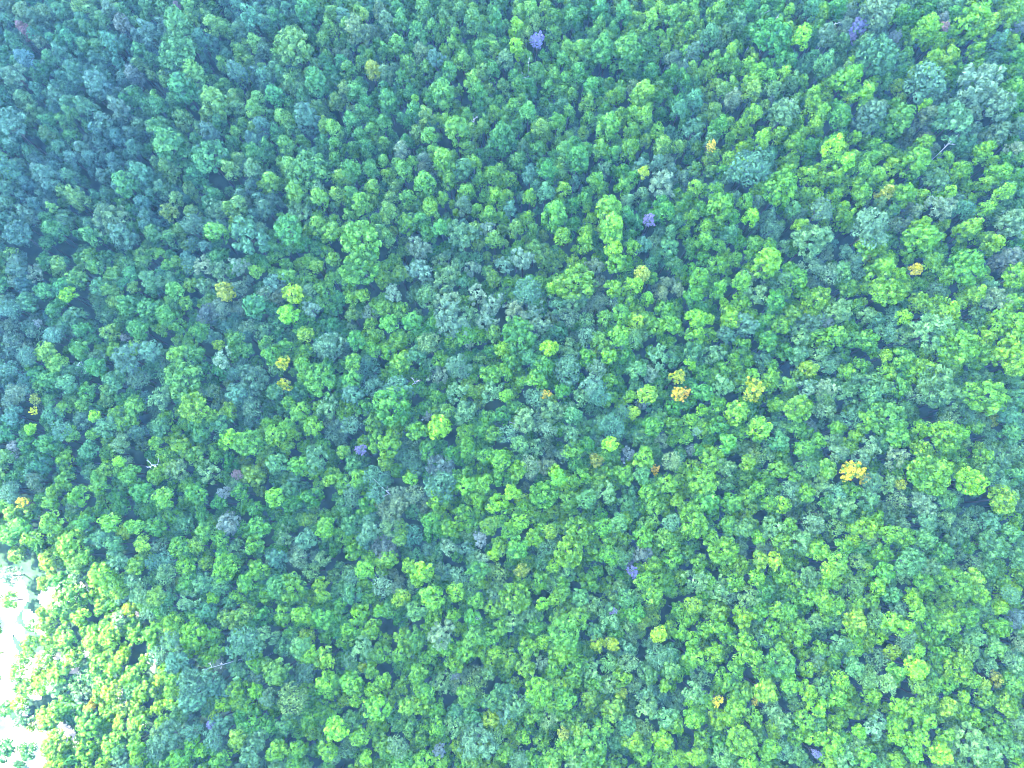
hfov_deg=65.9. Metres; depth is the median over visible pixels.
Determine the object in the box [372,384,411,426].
broadleaf tree
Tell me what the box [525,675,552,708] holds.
broadleaf tree
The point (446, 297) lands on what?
feathery tree
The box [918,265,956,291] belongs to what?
broadleaf tree
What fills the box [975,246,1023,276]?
upright tree
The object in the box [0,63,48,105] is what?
feathery tree
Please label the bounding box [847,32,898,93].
broadleaf tree
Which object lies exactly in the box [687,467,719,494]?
broadleaf tree
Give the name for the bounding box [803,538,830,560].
broadleaf tree
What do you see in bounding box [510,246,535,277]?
feathery tree
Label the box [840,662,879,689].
broadleaf tree
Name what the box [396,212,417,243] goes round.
broadleaf tree
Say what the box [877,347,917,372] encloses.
broadleaf tree
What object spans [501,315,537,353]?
broadleaf tree
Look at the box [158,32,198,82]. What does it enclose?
broadleaf tree
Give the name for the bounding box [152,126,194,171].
upright tree
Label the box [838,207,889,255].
broadleaf tree
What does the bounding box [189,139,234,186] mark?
broadleaf tree
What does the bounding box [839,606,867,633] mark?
broadleaf tree
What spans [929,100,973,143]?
feathery tree
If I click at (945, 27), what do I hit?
upright tree
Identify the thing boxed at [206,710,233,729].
feathery tree
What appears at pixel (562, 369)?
broadleaf tree
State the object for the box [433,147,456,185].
upright tree
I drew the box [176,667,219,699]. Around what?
broadleaf tree
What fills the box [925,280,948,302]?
broadleaf tree
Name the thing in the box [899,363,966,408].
feathery tree
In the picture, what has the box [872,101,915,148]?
upright tree
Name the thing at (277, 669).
broadleaf tree
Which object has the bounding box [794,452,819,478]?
broadleaf tree
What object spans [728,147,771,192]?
broadleaf tree
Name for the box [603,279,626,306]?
broadleaf tree
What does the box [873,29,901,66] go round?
feathery tree
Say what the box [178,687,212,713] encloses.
broadleaf tree
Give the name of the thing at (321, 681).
broadleaf tree
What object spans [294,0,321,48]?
upright tree
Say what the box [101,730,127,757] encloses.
broadleaf tree
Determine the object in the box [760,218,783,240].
broadleaf tree
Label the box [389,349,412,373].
broadleaf tree
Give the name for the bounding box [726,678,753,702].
broadleaf tree
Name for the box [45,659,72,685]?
broadleaf tree
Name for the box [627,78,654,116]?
upright tree
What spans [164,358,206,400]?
broadleaf tree
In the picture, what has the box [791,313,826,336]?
feathery tree
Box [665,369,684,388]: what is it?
feathery tree
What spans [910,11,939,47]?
upright tree
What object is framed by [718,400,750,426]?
broadleaf tree
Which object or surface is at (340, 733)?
broadleaf tree
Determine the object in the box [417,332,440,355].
broadleaf tree
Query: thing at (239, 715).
broadleaf tree
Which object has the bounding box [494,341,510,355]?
broadleaf tree
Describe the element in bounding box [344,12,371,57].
upright tree
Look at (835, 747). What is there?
broadleaf tree
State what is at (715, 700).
feathery tree
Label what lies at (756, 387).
feathery tree
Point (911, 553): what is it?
broadleaf tree
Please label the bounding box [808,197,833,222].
broadleaf tree
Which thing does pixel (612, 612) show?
feathery tree
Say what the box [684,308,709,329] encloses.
broadleaf tree
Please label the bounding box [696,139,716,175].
feathery tree
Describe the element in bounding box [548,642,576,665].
broadleaf tree
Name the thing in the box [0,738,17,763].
broadleaf tree
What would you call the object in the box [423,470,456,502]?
broadleaf tree
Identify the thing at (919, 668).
broadleaf tree
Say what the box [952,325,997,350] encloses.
broadleaf tree
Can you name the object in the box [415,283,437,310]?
broadleaf tree
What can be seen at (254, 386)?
broadleaf tree
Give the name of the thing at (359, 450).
feathery tree
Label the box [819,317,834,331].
broadleaf tree
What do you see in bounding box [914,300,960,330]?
broadleaf tree
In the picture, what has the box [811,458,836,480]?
broadleaf tree
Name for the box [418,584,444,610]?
broadleaf tree
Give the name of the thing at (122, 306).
broadleaf tree
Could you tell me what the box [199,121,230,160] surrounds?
upright tree
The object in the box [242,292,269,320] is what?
broadleaf tree
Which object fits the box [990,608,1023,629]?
broadleaf tree
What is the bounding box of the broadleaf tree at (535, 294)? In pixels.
[513,275,543,309]
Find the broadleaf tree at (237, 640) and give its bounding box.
[225,625,266,660]
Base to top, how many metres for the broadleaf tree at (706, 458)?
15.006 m
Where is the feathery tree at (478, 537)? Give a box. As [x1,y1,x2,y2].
[473,531,486,548]
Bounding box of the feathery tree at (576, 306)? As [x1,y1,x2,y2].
[564,287,586,315]
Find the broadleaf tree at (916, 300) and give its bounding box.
[907,291,931,313]
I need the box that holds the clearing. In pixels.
[0,573,155,767]
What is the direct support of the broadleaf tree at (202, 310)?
on the ground
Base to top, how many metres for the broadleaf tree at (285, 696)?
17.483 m
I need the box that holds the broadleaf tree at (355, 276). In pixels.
[339,245,379,290]
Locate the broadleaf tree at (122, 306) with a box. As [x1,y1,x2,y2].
[116,295,152,319]
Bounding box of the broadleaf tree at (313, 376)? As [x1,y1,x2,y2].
[303,363,335,397]
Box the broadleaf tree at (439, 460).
[425,454,454,478]
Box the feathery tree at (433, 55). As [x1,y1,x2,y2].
[425,48,446,70]
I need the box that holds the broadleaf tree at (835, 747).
[805,724,845,756]
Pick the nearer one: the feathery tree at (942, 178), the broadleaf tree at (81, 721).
the broadleaf tree at (81, 721)
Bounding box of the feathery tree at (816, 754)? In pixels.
[801,743,821,759]
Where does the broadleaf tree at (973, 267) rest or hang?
on the ground
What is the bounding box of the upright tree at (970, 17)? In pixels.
[947,0,992,48]
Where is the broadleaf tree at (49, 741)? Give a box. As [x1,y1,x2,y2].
[40,728,72,759]
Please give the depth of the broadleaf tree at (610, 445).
158.82 m
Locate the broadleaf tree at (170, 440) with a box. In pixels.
[163,429,189,451]
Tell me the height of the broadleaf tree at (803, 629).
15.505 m
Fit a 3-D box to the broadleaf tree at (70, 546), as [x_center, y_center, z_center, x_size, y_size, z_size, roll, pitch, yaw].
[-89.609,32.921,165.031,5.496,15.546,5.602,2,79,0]
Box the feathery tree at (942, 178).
[915,167,949,198]
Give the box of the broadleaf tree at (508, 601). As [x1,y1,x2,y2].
[498,583,531,614]
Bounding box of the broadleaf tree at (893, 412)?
[863,401,908,440]
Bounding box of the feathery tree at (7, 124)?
[0,106,46,154]
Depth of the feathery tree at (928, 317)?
164.06 m
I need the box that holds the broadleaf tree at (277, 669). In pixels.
[263,657,295,686]
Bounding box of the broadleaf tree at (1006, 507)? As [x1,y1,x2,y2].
[963,484,1018,514]
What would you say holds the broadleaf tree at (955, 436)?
on the ground
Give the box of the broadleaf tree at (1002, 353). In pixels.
[984,336,1023,376]
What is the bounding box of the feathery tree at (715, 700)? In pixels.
[700,688,723,707]
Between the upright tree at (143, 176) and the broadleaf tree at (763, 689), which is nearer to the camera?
the broadleaf tree at (763, 689)
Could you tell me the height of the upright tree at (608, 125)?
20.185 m
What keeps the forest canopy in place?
on the ground
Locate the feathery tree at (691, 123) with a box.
[682,117,704,154]
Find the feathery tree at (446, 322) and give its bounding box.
[433,300,470,337]
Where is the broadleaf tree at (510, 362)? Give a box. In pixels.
[501,349,521,372]
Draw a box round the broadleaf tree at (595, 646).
[589,634,605,652]
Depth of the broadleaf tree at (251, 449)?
162.00 m
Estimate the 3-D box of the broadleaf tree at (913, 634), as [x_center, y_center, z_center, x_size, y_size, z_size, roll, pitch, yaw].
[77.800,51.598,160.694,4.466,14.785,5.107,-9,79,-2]
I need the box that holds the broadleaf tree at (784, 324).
[771,316,793,333]
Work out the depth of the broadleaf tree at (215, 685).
154.67 m
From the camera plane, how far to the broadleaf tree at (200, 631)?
156.48 m
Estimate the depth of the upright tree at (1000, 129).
176.60 m
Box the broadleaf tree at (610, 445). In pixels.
[601,436,618,451]
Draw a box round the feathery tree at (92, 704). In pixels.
[82,700,96,712]
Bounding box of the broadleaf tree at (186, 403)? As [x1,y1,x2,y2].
[178,391,217,422]
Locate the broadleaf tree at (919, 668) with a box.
[884,654,929,680]
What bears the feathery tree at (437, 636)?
on the ground
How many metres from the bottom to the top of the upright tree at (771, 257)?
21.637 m
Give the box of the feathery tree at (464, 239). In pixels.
[447,219,479,254]
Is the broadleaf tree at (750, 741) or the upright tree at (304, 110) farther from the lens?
the upright tree at (304, 110)
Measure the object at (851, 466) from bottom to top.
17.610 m
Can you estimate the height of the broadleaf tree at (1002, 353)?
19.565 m
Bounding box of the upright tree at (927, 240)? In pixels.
[897,223,943,259]
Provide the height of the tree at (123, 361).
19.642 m
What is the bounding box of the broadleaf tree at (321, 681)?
[314,669,338,699]
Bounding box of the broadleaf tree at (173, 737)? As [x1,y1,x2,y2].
[153,718,194,751]
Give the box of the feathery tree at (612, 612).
[605,604,617,614]
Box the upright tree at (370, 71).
[365,59,381,92]
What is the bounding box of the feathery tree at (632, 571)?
[624,566,638,577]
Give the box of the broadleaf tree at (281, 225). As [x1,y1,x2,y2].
[273,212,304,253]
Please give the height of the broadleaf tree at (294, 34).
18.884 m
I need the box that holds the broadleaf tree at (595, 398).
[584,380,610,407]
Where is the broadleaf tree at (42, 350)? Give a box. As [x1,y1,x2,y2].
[32,341,79,364]
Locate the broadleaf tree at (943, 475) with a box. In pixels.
[905,455,952,496]
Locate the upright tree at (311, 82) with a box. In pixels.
[305,66,328,112]
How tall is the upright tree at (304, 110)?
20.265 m
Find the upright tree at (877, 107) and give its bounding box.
[845,98,886,145]
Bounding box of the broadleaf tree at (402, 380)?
[384,375,413,405]
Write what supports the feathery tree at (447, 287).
on the ground
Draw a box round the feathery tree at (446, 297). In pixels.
[432,291,461,320]
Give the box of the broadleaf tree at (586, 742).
[568,728,606,767]
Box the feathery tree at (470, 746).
[456,725,499,759]
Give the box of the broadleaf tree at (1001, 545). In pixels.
[957,529,1010,562]
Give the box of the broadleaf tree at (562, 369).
[552,354,580,386]
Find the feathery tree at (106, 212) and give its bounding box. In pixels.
[92,203,137,239]
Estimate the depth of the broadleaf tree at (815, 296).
169.34 m
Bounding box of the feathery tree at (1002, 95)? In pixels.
[958,87,1018,137]
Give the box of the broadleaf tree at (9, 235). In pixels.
[1,220,54,254]
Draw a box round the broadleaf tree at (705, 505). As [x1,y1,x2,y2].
[692,489,720,513]
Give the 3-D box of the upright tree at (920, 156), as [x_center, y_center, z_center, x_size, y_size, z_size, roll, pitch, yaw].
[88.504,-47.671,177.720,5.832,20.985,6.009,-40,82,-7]
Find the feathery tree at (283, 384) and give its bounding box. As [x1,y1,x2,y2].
[277,378,293,391]
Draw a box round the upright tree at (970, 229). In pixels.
[945,217,984,244]
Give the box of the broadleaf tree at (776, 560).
[755,551,783,571]
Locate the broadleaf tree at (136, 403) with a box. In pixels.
[123,393,150,416]
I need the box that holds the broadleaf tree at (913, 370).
[893,357,936,384]
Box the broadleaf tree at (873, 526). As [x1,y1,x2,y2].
[844,515,883,539]
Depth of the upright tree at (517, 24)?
180.91 m
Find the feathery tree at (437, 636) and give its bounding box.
[427,618,455,650]
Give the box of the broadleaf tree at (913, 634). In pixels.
[886,628,917,653]
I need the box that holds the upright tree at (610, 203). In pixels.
[594,194,621,232]
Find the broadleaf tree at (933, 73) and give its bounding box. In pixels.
[902,61,945,104]
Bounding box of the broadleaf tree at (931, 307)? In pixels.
[907,293,951,324]
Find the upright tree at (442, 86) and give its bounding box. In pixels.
[432,77,453,108]
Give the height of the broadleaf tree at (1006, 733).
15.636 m
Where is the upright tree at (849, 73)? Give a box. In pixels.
[830,64,863,103]
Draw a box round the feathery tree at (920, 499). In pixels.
[894,490,937,517]
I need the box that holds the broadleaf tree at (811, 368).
[790,360,819,380]
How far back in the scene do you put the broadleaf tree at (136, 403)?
164.60 m
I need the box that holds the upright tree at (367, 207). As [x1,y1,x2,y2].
[351,191,373,222]
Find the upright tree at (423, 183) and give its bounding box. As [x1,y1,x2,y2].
[413,170,436,199]
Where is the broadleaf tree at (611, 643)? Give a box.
[603,634,619,650]
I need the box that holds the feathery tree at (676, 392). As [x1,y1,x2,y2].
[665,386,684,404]
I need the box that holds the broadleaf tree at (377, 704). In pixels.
[362,692,391,721]
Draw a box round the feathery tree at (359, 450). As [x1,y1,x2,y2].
[354,444,371,455]
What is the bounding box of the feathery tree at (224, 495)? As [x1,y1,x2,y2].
[216,486,238,498]
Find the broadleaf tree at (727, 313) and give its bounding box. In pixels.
[717,307,742,333]
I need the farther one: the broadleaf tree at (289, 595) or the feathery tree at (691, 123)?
the feathery tree at (691, 123)
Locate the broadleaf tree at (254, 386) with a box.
[240,365,269,396]
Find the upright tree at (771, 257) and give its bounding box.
[750,247,781,279]
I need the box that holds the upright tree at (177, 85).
[167,71,203,115]
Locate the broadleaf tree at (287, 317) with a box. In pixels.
[276,304,303,328]
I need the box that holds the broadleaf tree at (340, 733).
[323,714,349,741]
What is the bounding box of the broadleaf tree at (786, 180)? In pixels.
[760,167,797,214]
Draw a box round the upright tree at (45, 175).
[29,163,82,203]
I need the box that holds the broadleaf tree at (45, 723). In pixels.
[35,708,65,731]
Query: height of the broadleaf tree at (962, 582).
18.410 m
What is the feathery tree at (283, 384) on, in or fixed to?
on the ground
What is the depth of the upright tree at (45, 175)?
170.35 m
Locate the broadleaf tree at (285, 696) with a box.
[277,680,309,715]
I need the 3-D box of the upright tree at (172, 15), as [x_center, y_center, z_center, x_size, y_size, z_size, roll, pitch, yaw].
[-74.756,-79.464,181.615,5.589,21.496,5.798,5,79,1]
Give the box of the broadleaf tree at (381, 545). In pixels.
[371,534,397,558]
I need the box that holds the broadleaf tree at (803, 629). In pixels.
[780,617,811,647]
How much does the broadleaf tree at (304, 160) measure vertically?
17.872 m
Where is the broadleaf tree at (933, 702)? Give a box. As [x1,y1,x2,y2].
[898,684,939,711]
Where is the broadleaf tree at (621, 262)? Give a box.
[605,251,626,279]
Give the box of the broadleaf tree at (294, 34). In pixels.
[272,25,313,69]
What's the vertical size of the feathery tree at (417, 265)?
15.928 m
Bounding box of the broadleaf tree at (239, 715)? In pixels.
[234,704,266,738]
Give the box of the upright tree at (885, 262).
[860,257,895,284]
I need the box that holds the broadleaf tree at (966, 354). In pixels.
[927,328,979,367]
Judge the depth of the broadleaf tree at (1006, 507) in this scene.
159.25 m
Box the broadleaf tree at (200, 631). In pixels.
[178,622,217,649]
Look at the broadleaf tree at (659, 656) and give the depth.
154.32 m
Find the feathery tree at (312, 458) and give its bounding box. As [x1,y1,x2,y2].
[306,444,327,474]
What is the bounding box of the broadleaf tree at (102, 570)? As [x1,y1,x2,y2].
[86,561,125,587]
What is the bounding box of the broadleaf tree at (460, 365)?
[445,353,472,379]
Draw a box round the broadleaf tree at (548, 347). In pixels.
[539,339,558,357]
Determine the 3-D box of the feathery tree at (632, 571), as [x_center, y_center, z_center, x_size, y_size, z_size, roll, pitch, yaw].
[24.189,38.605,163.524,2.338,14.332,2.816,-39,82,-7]
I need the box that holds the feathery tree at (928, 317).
[899,312,955,352]
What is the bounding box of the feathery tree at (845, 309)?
[824,298,852,322]
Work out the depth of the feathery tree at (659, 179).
172.58 m
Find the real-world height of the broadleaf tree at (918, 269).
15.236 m
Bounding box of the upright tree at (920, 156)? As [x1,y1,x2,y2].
[893,146,931,182]
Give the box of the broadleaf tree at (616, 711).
[598,694,625,722]
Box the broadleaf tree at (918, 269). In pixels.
[900,263,922,278]
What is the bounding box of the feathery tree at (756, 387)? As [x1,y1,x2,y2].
[733,376,765,401]
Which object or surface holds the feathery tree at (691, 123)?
on the ground
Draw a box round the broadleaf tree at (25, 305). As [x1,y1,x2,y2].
[16,291,43,312]
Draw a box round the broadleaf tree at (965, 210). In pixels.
[951,199,975,219]
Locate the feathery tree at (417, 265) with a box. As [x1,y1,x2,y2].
[405,258,432,283]
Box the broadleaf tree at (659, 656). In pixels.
[645,642,673,669]
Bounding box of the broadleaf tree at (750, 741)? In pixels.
[725,724,758,757]
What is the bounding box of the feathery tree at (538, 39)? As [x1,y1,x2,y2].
[529,30,544,61]
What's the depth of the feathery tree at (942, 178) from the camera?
172.57 m
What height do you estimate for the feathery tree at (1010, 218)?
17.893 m
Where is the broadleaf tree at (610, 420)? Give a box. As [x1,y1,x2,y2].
[597,412,624,438]
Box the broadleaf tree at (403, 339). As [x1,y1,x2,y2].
[388,329,412,349]
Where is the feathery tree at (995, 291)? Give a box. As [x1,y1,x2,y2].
[960,287,1013,318]
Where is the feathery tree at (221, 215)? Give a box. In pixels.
[204,198,230,219]
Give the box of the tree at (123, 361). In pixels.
[110,342,157,374]
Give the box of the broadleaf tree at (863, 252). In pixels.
[840,237,878,266]
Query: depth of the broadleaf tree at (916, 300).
168.88 m
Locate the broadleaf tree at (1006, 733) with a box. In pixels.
[970,711,1013,744]
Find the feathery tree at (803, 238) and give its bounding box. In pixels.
[788,223,834,261]
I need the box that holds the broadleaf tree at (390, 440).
[377,429,401,458]
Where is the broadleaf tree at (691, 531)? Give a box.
[678,503,708,540]
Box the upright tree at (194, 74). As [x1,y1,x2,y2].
[181,59,209,89]
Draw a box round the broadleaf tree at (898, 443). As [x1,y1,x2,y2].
[870,422,910,448]
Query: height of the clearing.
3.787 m
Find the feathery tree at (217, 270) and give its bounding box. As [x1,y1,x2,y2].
[209,261,230,282]
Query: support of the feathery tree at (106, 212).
on the ground
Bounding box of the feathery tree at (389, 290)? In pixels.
[385,283,401,302]
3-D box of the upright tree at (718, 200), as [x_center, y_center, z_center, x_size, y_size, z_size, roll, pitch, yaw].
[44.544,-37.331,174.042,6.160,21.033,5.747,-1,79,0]
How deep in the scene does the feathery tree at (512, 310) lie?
167.91 m
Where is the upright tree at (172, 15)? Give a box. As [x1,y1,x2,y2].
[163,4,203,64]
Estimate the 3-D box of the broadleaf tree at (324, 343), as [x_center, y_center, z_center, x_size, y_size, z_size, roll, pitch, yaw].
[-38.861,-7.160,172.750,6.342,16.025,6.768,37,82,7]
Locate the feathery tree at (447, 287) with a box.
[433,265,461,297]
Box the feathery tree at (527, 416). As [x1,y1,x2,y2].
[513,407,537,433]
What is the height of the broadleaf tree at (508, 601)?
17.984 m
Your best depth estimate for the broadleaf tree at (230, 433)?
163.46 m
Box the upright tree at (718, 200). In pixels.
[703,192,733,224]
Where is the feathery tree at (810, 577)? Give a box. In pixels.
[789,561,823,589]
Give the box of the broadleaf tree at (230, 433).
[218,428,240,451]
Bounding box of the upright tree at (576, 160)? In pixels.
[565,145,588,185]
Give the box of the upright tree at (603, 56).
[591,31,613,75]
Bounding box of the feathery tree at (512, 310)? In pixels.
[505,300,527,322]
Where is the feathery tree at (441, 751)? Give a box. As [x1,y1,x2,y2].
[432,742,445,757]
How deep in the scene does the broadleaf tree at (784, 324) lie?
166.18 m
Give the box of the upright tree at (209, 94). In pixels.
[199,85,238,136]
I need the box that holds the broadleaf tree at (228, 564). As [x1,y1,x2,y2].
[211,551,247,583]
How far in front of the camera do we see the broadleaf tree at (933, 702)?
151.95 m
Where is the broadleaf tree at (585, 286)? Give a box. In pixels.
[553,263,598,302]
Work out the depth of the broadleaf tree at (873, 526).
158.11 m
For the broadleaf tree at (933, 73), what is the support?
on the ground
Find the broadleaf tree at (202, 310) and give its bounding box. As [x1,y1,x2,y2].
[195,303,219,324]
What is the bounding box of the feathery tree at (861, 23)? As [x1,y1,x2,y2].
[846,15,868,42]
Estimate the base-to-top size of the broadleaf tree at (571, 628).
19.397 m
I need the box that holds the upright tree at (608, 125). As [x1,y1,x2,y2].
[595,111,619,142]
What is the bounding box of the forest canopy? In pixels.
[0,0,1023,767]
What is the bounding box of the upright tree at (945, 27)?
[915,19,950,60]
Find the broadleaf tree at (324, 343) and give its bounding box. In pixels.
[311,331,345,360]
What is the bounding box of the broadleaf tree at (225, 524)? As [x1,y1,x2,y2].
[216,510,246,535]
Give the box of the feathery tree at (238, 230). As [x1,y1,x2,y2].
[231,214,270,257]
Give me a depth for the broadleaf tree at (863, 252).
169.20 m
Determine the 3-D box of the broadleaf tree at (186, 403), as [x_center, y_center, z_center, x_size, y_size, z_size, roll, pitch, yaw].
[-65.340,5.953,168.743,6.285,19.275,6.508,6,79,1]
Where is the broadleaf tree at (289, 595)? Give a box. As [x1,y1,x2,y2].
[279,571,310,604]
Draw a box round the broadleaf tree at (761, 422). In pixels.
[739,415,772,442]
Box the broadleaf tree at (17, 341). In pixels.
[1,329,33,350]
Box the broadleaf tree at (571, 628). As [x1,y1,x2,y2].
[547,613,579,651]
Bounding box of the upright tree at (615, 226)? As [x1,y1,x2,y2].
[598,211,622,251]
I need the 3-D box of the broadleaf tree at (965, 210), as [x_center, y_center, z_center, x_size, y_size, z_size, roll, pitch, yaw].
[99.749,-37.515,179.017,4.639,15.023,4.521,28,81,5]
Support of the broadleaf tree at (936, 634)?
on the ground
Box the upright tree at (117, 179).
[111,170,153,210]
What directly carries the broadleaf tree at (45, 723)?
on the ground
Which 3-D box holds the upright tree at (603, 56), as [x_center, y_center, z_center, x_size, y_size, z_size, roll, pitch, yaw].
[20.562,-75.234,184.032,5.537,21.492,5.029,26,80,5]
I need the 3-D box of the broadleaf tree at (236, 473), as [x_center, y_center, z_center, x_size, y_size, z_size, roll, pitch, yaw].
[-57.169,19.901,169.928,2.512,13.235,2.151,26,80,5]
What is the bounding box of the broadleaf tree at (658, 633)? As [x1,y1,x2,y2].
[647,625,666,642]
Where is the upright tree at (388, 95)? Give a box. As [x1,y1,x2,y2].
[378,88,400,126]
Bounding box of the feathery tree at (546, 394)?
[541,389,552,405]
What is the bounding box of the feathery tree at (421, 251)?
[406,236,432,265]
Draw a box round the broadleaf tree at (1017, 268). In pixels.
[987,262,1023,289]
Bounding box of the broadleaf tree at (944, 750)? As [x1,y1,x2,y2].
[908,736,953,765]
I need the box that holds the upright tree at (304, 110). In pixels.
[294,101,320,144]
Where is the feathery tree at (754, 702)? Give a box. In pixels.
[751,694,760,705]
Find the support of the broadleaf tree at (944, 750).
on the ground
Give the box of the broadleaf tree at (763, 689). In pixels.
[743,675,777,703]
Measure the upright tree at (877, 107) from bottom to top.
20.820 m
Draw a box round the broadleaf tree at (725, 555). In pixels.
[707,536,739,565]
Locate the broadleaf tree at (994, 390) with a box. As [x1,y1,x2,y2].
[943,379,1010,415]
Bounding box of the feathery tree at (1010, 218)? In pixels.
[973,209,1023,246]
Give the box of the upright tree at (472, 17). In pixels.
[463,8,483,39]
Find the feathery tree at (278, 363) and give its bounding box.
[275,355,296,373]
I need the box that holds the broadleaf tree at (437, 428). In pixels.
[427,414,452,440]
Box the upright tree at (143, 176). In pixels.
[128,161,164,196]
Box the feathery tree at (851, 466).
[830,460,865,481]
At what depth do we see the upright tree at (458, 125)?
171.91 m
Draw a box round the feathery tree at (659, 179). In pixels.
[648,169,674,207]
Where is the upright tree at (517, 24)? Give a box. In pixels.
[508,16,525,40]
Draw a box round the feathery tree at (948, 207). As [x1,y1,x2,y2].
[914,195,957,227]
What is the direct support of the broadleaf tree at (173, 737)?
on the ground
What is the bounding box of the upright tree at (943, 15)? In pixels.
[915,11,948,50]
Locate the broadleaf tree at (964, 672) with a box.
[924,651,973,684]
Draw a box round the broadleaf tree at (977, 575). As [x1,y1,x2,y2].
[952,567,986,591]
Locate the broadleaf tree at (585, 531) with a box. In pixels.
[565,516,594,545]
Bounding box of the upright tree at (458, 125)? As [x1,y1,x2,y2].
[444,114,469,158]
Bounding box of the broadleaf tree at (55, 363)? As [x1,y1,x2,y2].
[45,353,85,374]
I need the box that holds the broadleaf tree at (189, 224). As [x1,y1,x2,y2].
[178,213,210,241]
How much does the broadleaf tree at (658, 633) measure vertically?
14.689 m
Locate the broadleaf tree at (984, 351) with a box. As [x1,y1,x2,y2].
[963,343,994,369]
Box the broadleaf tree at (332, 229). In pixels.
[321,220,344,246]
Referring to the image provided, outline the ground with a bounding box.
[0,0,1023,767]
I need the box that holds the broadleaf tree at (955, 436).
[911,419,962,451]
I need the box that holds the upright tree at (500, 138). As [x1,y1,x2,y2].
[488,119,514,164]
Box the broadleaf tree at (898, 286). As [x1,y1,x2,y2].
[859,277,906,308]
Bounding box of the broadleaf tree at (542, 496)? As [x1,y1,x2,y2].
[529,480,559,508]
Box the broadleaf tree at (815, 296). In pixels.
[800,286,830,317]
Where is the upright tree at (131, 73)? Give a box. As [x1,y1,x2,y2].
[124,64,146,89]
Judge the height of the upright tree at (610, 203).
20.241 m
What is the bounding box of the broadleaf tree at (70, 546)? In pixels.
[54,529,101,555]
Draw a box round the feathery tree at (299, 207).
[288,201,313,225]
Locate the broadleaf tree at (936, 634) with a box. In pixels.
[906,605,952,644]
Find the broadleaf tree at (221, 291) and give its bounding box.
[214,281,237,301]
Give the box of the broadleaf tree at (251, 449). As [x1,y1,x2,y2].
[232,428,263,456]
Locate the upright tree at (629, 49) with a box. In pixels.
[610,30,642,79]
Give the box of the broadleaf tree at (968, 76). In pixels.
[947,62,1006,113]
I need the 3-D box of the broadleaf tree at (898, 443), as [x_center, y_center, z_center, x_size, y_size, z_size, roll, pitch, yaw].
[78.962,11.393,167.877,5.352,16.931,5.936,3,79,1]
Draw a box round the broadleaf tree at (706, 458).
[698,445,724,473]
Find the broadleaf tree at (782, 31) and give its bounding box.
[749,16,792,61]
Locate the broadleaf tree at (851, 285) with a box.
[831,278,858,298]
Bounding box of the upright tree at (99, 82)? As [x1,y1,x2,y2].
[82,69,113,100]
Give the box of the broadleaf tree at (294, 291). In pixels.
[281,282,303,303]
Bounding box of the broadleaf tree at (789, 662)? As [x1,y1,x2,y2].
[759,650,795,679]
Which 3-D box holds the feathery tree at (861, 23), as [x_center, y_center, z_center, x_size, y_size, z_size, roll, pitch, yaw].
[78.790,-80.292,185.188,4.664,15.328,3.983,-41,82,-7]
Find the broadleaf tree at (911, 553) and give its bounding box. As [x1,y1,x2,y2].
[879,546,926,575]
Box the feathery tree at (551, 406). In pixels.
[535,396,567,423]
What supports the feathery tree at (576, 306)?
on the ground
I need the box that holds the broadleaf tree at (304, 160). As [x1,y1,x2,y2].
[285,150,332,190]
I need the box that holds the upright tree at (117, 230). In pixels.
[106,222,150,255]
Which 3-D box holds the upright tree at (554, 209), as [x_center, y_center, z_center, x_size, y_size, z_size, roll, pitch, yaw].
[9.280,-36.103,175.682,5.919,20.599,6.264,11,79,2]
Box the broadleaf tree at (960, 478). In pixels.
[949,466,989,494]
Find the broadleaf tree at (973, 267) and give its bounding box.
[935,248,988,285]
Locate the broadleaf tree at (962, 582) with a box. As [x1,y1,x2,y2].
[922,568,972,599]
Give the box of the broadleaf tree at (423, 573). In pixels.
[410,561,434,585]
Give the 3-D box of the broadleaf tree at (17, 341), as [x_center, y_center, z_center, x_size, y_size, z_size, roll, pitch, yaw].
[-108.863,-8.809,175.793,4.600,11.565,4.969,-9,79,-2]
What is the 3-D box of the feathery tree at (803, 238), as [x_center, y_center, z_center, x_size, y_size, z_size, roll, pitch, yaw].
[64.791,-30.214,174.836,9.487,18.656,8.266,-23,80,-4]
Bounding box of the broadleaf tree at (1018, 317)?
[989,306,1023,347]
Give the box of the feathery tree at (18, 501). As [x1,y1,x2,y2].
[15,497,61,507]
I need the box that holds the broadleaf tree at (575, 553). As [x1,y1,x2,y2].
[553,534,582,568]
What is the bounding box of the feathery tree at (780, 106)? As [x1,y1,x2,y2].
[767,96,800,133]
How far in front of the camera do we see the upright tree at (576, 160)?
172.25 m
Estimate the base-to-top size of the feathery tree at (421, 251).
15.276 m
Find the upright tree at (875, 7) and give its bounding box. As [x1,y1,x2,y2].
[847,0,897,53]
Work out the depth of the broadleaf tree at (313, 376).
164.42 m
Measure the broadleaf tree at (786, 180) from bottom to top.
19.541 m
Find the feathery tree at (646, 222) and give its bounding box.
[640,213,654,239]
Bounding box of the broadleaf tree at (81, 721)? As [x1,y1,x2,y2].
[74,707,102,738]
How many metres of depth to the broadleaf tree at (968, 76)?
173.18 m
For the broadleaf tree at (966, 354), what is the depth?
162.27 m
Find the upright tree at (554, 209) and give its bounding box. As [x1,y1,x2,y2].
[541,199,567,237]
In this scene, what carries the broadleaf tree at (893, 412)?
on the ground
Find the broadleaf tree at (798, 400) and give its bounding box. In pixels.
[772,394,812,423]
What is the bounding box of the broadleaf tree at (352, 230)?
[340,219,381,260]
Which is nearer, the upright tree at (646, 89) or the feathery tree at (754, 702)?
the feathery tree at (754, 702)
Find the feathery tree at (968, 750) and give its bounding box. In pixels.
[931,721,988,764]
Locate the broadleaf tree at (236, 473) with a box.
[231,469,255,479]
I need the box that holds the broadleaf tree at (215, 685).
[202,671,231,698]
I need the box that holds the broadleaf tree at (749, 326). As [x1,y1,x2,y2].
[730,312,760,337]
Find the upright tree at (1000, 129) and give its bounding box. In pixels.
[979,121,1010,150]

